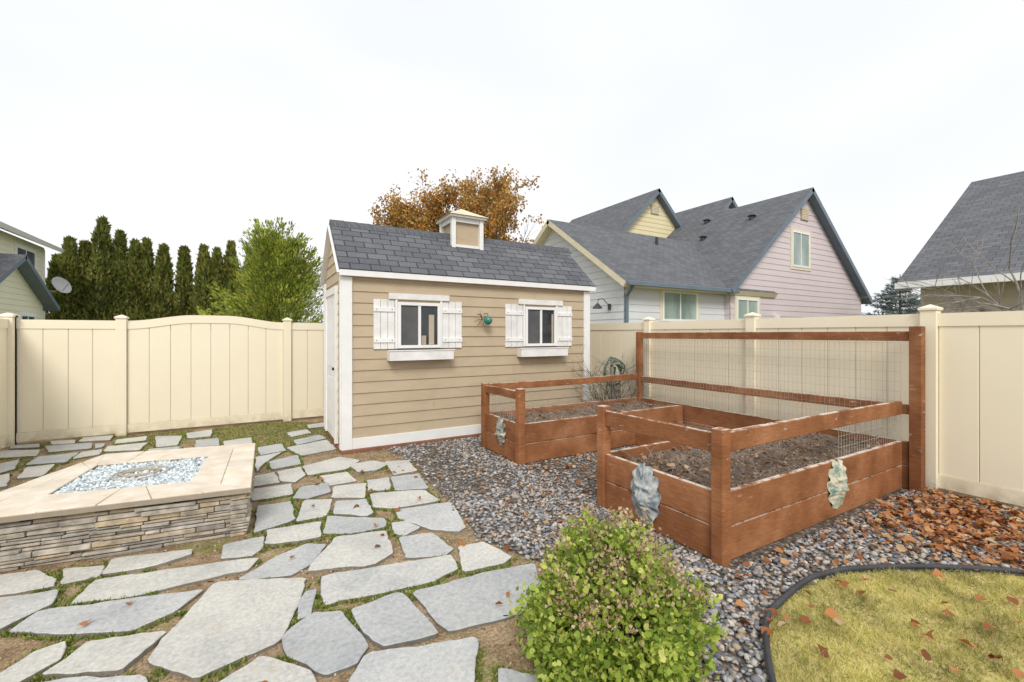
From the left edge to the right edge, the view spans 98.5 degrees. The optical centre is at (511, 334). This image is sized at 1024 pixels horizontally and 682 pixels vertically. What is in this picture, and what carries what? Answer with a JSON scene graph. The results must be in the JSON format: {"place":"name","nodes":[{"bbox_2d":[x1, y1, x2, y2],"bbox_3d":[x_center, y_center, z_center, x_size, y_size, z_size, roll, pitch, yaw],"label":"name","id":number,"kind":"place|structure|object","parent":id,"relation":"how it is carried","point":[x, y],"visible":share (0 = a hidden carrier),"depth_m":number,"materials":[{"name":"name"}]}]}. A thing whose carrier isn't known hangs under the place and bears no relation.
{"place":"outdoors","nodes":[
{"label":"outdoors","id":0,"kind":"place"},
{"bbox_2d":[0,423,576,681],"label":"flagstone path","id":1,"kind":"structure","parent":0,"point":[218,626],"depth_m":2.62,"materials":[{"name":"grey stone"}]},
{"bbox_2d":[0,416,1023,681],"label":"ground","id":2,"kind":"structure","parent":0,"point":[496,654],"depth_m":3.05,"materials":[{"name":"brown soil"}]},
{"bbox_2d":[0,313,17,447],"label":"vinyl fence","id":3,"kind":"object","parent":2,"relation":"on","point":[8,368],"visible":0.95,"depth_m":6.16,"materials":[{"name":"beige plastic"}]},
{"bbox_2d":[0,443,254,572],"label":"stone fire pit","id":4,"kind":"object","parent":2,"relation":"on","point":[108,505],"visible":1,"depth_m":3.31,"materials":[{"name":"stone"}]},
{"bbox_2d":[12,313,323,444],"bbox_3d":[-3.257,0.632,8.518,9.116,1.895,0.156,0,0,-30],"label":"vinyl fence","id":5,"kind":"object","parent":2,"relation":"on","point":[120,375],"visible":0.52,"depth_m":7.11,"materials":[{"name":"beige plastic"}]},
{"bbox_2d":[0,421,548,681],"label":"moss and weeds","id":6,"kind":"object","parent":2,"relation":"on","point":[74,638],"visible":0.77,"depth_m":2.94,"materials":[{"name":"green plant"}]},
{"bbox_2d":[320,209,595,454],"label":"garden shed","id":7,"kind":"structure","parent":2,"relation":"on","point":[415,353],"depth_m":6.59,"materials":[{"name":"beige wood"}]},
{"bbox_2d":[325,286,337,443],"bbox_3d":[-2.689,0.425,6.534,0.066,2.190,1.000,0,0,-30],"label":"door","id":8,"kind":"structure","parent":7,"relation":"in","point":[331,295],"depth_m":6.46,"materials":[{"name":"white paint"}]},
{"bbox_2d":[398,302,440,347],"bbox_3d":[-1.323,-0.125,6.299,0.628,0.648,0.050,0,0,-30],"label":"window","id":9,"kind":"structure","parent":7,"relation":"in","point":[424,309],"depth_m":6.34,"materials":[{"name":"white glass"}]},
{"bbox_2d":[474,313,491,325],"bbox_3d":[-0.425,-0.225,6.702,0.190,0.200,0.251,0,0,40],"label":"hanging ball ornament","id":10,"kind":"object","parent":7,"relation":"attached to","point":[487,320],"visible":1,"depth_m":6.69,"materials":[{"name":"teal glass"}]},
{"bbox_2d":[525,307,556,345],"bbox_3d":[0.479,-0.125,7.348,0.618,0.648,0.050,0,0,-30],"label":"window","id":11,"kind":"structure","parent":7,"relation":"in","point":[545,313],"depth_m":7.39,"materials":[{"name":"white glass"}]},
{"bbox_2d":[382,435,1023,681],"bbox_3d":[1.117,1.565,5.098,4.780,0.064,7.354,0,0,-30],"label":"gravel","id":12,"kind":"structure","parent":2,"relation":"on","point":[730,675],"depth_m":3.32,"materials":[{"name":"grey gravel"}]},
{"bbox_2d":[14,448,1023,677],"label":"fallen leaves","id":13,"kind":"object","parent":12,"relation":"on","point":[956,528],"visible":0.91,"depth_m":3.45,"materials":[{"name":"brown plant"}]},
{"bbox_2d":[566,346,659,402],"bbox_3d":[1.977,0.843,7.809,2.317,1.446,1.692,0,0,-30],"label":"bare vine shrub","id":14,"kind":"object","parent":12,"relation":"on","point":[615,389],"visible":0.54,"depth_m":7.62,"materials":[{"name":"brown plant"}]},
{"bbox_2d":[603,357,624,399],"bbox_3d":[1.773,0.989,7.630,0.519,1.182,0.125,0,0,-30],"label":"garden hose","id":15,"kind":"object","parent":12,"relation":"on","point":[612,362],"visible":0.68,"depth_m":7.61,"materials":[{"name":"green rubber"}]},
{"bbox_2d":[611,358,623,374],"bbox_3d":[1.823,0.987,7.828,0.303,1.190,0.438,0,0,-30],"label":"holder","id":16,"kind":"object","parent":12,"relation":"on","point":[617,365],"visible":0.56,"depth_m":7.79,"materials":[{"name":"green metal"}]},
{"bbox_2d":[511,499,728,681],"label":"garden bush","id":17,"kind":"object","parent":12,"relation":"on","point":[610,604],"visible":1,"depth_m":1.92,"materials":[{"name":"green plant"}]},
{"bbox_2d":[481,326,924,566],"bbox_3d":[1.852,0.750,5.287,3.070,1.660,3.815,0,0,-30],"label":"raised garden bed","id":18,"kind":"object","parent":12,"relation":"on","point":[732,485],"visible":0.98,"depth_m":4.21,"materials":[{"name":"brown wood"}]},
{"bbox_2d":[495,417,505,445],"bbox_3d":[-0.181,1.260,5.679,0.095,0.371,0.247,0,0,-30],"label":"leaf face plaque","id":19,"kind":"object","parent":18,"relation":"attached to","point":[500,432],"visible":1,"depth_m":5.65,"materials":[{"name":"ceramic"}]},
{"bbox_2d":[630,463,660,523],"bbox_3d":[1.047,1.300,3.570,0.095,0.502,0.325,0,0,-30],"label":"leaf face plaque","id":20,"kind":"object","parent":18,"relation":"attached to","point":[646,495],"visible":0.97,"depth_m":3.55,"materials":[{"name":"ceramic"}]},
{"bbox_2d":[827,458,848,508],"bbox_3d":[2.820,1.290,3.759,0.325,0.436,0.095,0,0,-30],"label":"leaf face plaque","id":21,"kind":"object","parent":18,"relation":"attached to","point":[837,487],"visible":1,"depth_m":3.74,"materials":[{"name":"ceramic"}]},
{"bbox_2d":[399,439,1022,676],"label":"leaf litter","id":22,"kind":"object","parent":12,"relation":"on","point":[746,634],"visible":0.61,"depth_m":3.50,"materials":[{"name":"brown plant"}]},
{"bbox_2d":[590,304,1023,506],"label":"vinyl fence","id":23,"kind":"object","parent":2,"relation":"on","point":[974,408],"visible":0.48,"depth_m":4.75,"materials":[{"name":"beige plastic"}]},
{"label":"neighbouring grass","id":24,"kind":"object","parent":2,"relation":"on","visible":0},
{"bbox_2d":[0,269,42,319],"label":"porch walls","id":25,"kind":"structure","parent":24,"relation":"on","point":[17,294],"depth_m":15.63,"materials":[{"name":"beige wood"}]},
{"bbox_2d":[18,311,35,319],"bbox_3d":[-17.907,-0.270,16.305,0.050,1.080,1.380,0,0,-30],"label":"porch window","id":26,"kind":"structure","parent":25,"relation":"attached to","point":[27,315],"depth_m":16.28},
{"bbox_2d":[0,253,59,310],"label":"porch roof","id":27,"kind":"structure","parent":25,"relation":"on","point":[21,263],"depth_m":15.90,"materials":[{"name":"grey"}]},
{"bbox_2d":[0,230,44,319],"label":"walls","id":28,"kind":"structure","parent":24,"relation":"on","point":[7,240],"depth_m":18.31,"materials":[{"name":"yellow"}]},
{"bbox_2d":[14,242,35,268],"bbox_3d":[-20.281,-3.045,18.395,0.050,1.230,1.980,0,0,-30],"label":"window","id":29,"kind":"structure","parent":28,"relation":"attached to","point":[30,253],"depth_m":18.41,"materials":[{"name":"white glass"}]},
{"bbox_2d":[0,221,63,252],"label":"roof","id":30,"kind":"structure","parent":28,"relation":"on","point":[10,229],"depth_m":17.75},
{"bbox_2d":[50,277,71,293],"bbox_3d":[-20.460,-2.199,19.729,1.042,0.779,0.605,0,0,-30],"label":"satellite dish","id":31,"kind":"object","parent":28,"relation":"attached to","point":[61,285],"visible":0.93,"depth_m":19.88,"materials":[{"name":"metal"}]},
{"bbox_2d":[45,252,66,319],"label":"arborvitae tree","id":32,"kind":"object","parent":24,"relation":"on","point":[53,265],"visible":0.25,"depth_m":21.47,"materials":[{"name":"green plant"}]},
{"bbox_2d":[55,235,83,319],"bbox_3d":[-22.038,-1.692,21.893,1.838,6.545,2.044,0,0,-12],"label":"arborvitae tree","id":33,"kind":"object","parent":24,"relation":"on","point":[68,258],"visible":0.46,"depth_m":21.75,"materials":[{"name":"green plant"}]},
{"bbox_2d":[67,239,95,319],"bbox_3d":[-21.728,-1.643,22.459,1.697,6.447,1.837,0,0,30],"label":"arborvitae tree","id":34,"kind":"object","parent":24,"relation":"on","point":[84,247],"visible":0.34,"depth_m":22.16,"materials":[{"name":"green plant"}]},
{"bbox_2d":[79,215,125,320],"bbox_3d":[-20.939,-2.266,22.722,2.274,7.692,2.297,0,0,-30],"label":"arborvitae tree","id":35,"kind":"object","parent":24,"relation":"on","point":[100,256],"visible":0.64,"depth_m":22.32,"materials":[{"name":"green plant"}]},
{"bbox_2d":[101,228,138,320],"bbox_3d":[-20.475,-1.990,23.079,1.927,7.140,1.987,0,0,-30],"label":"arborvitae tree","id":36,"kind":"object","parent":24,"relation":"on","point":[119,248],"visible":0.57,"depth_m":22.82,"materials":[{"name":"green plant"}]},
{"bbox_2d":[123,238,149,320],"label":"arborvitae tree","id":37,"kind":"object","parent":24,"relation":"on","point":[134,250],"visible":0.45,"depth_m":23.11,"materials":[{"name":"green plant"}]},
{"bbox_2d":[132,236,157,320],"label":"arborvitae tree","id":38,"kind":"object","parent":24,"relation":"on","point":[147,255],"visible":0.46,"depth_m":23.36,"materials":[{"name":"green plant"}]},
{"bbox_2d":[145,242,178,329],"bbox_3d":[-18.786,-1.693,23.786,1.923,6.546,1.905,0,0,-30],"label":"arborvitae tree","id":39,"kind":"object","parent":24,"relation":"on","point":[163,286],"visible":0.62,"depth_m":23.55,"materials":[{"name":"green plant"}]},
{"bbox_2d":[171,244,194,315],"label":"arborvitae tree","id":40,"kind":"object","parent":24,"relation":"on","point":[184,276],"visible":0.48,"depth_m":24.13,"materials":[{"name":"green plant"}]},
{"bbox_2d":[187,243,218,315],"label":"arborvitae tree","id":41,"kind":"object","parent":24,"relation":"on","point":[199,296],"visible":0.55,"depth_m":24.12,"materials":[{"name":"green plant"}]},
{"bbox_2d":[205,246,226,315],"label":"arborvitae tree","id":42,"kind":"object","parent":24,"relation":"on","point":[216,261],"visible":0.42,"depth_m":24.54,"materials":[{"name":"green plant"}]},
{"bbox_2d":[219,239,243,315],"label":"arborvitae tree","id":43,"kind":"object","parent":24,"relation":"on","point":[231,249],"visible":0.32,"depth_m":24.85,"materials":[{"name":"green plant"}]},
{"bbox_2d":[241,252,265,318],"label":"arborvitae tree","id":44,"kind":"object","parent":24,"relation":"on","point":[244,287],"visible":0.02,"depth_m":25.33,"materials":[{"name":"green plant"}]},
{"bbox_2d":[195,217,323,322],"bbox_3d":[-6.001,-0.706,11.513,4.056,4.578,3.970,0,0,-30],"label":"golden cypress tree","id":45,"kind":"object","parent":24,"relation":"on","point":[279,265],"visible":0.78,"depth_m":10.99,"materials":[{"name":"green plant"}]},
{"bbox_2d":[365,162,545,243],"bbox_3d":[-1.715,-2.563,17.203,7.455,8.298,5.243,0,0,10],"label":"autumn tree","id":46,"kind":"object","parent":24,"relation":"on","point":[409,215],"visible":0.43,"depth_m":15.93,"materials":[{"name":"orange plant"}]},
{"bbox_2d":[543,230,723,323],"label":"wing walls","id":47,"kind":"structure","parent":24,"relation":"on","point":[644,303],"depth_m":12.69,"materials":[{"name":"white wood"}]},
{"bbox_2d":[592,298,610,309],"bbox_3d":[2.513,-0.845,12.281,0.639,0.310,0.300,0,0,-30],"label":"barn lamp","id":48,"kind":"object","parent":47,"relation":"attached to","point":[597,306],"visible":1,"depth_m":12.27,"materials":[{"name":"black metal"}]},
{"bbox_2d":[532,219,777,297],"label":"wing roof","id":49,"kind":"structure","parent":47,"relation":"on","point":[621,257],"depth_m":14.13,"materials":[{"name":"grey"}]},
{"bbox_2d":[659,289,699,321],"bbox_3d":[4.985,-0.820,13.054,1.730,1.080,0.050,0,0,-30],"label":"window","id":50,"kind":"structure","parent":47,"relation":"attached to","point":[675,305],"depth_m":13.02,"materials":[{"name":"glass"}]},
{"bbox_2d":[624,280,739,322],"bbox_3d":[4.970,0.090,12.791,4.740,2.980,0.450,0,0,-30],"label":"gutter","id":51,"kind":"object","parent":47,"relation":"attached to","point":[632,283],"visible":0.82,"depth_m":11.99,"materials":[{"name":"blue metal"}]},
{"bbox_2d":[734,295,759,318],"bbox_3d":[7.700,-0.795,14.403,1.380,0.930,0.050,0,0,-30],"label":"window","id":52,"kind":"structure","parent":47,"relation":"attached to","point":[743,305],"depth_m":14.32,"materials":[{"name":"white plastic"}]},
{"bbox_2d":[724,200,860,319],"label":"walls","id":53,"kind":"structure","parent":24,"relation":"on","point":[824,287],"depth_m":16.19,"materials":[{"name":"pink"}]},
{"bbox_2d":[626,198,674,237],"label":"gable walls","id":54,"kind":"structure","parent":53,"relation":"on","point":[646,222],"depth_m":19.91,"materials":[{"name":"yellow"}]},
{"bbox_2d":[569,188,681,231],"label":"gable roof","id":55,"kind":"structure","parent":54,"relation":"on","point":[623,215],"depth_m":20.26,"materials":[{"name":"grey stone"}]},
{"bbox_2d":[651,204,808,220],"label":"gable vents","id":56,"kind":"object","parent":53,"relation":"attached to","point":[804,212],"visible":0.98,"depth_m":16.22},
{"bbox_2d":[667,187,872,303],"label":"roof","id":57,"kind":"structure","parent":53,"relation":"on","point":[735,245],"depth_m":16.37,"materials":[{"name":"grey stone"}]},
{"bbox_2d":[655,213,779,317],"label":"roof vents","id":58,"kind":"object","parent":57,"relation":"attached to","point":[706,221],"visible":0.84,"depth_m":16.72,"materials":[{"name":"black plastic"}]},
{"bbox_2d":[790,227,810,270],"bbox_3d":[10.509,-3.070,16.038,1.380,1.480,0.050,0,0,-30],"label":"gable window","id":59,"kind":"structure","parent":53,"relation":"attached to","point":[800,249],"depth_m":16.03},
{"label":"upper gable walls","id":60,"kind":"object","parent":53,"relation":"on","visible":0},
{"bbox_2d":[675,197,737,221],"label":"gable roof","id":61,"kind":"structure","parent":60,"relation":"on","point":[707,209],"depth_m":21.43,"materials":[{"name":"grey stone"}]},
{"bbox_2d":[861,274,920,315],"bbox_3d":[22.151,-0.920,25.208,5.462,5.000,5.653,0,0,-30],"label":"blue spruce tree","id":62,"kind":"object","parent":24,"relation":"on","point":[889,310],"visible":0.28,"depth_m":25.02,"materials":[{"name":"green plant"}]},
{"bbox_2d":[860,205,1023,313],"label":"bare tree","id":63,"kind":"object","parent":24,"relation":"on","point":[974,305],"visible":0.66,"depth_m":5.24,"materials":[{"name":"grey plant"}]},
{"bbox_2d":[920,280,1023,326],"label":"walls","id":64,"kind":"structure","parent":24,"relation":"on","point":[1009,297],"depth_m":9.92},
{"bbox_2d":[897,171,1023,282],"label":"roof","id":65,"kind":"structure","parent":64,"relation":"on","point":[975,210],"depth_m":11.04,"materials":[{"name":"grey"}]},
{"bbox_2d":[895,273,1023,288],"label":"gutter","id":66,"kind":"object","parent":65,"relation":"attached to","point":[986,279],"visible":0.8,"depth_m":9.70,"materials":[{"name":"white metal"}]},
{"bbox_2d":[0,0,1023,322],"label":"sky","id":67,"kind":"structure","parent":0,"point":[176,123],"materials":[{"name":"white"}]},
{"bbox_2d":[769,566,1023,681],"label":"lawn","id":68,"kind":"structure","parent":0,"point":[924,677],"depth_m":2.30,"materials":[{"name":"green plant"}]},
{"bbox_2d":[761,563,1023,681],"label":"lawn edging","id":69,"kind":"object","parent":68,"relation":"on","point":[782,596],"visible":0.94,"depth_m":2.85,"materials":[{"name":"black plastic"}]}
]}

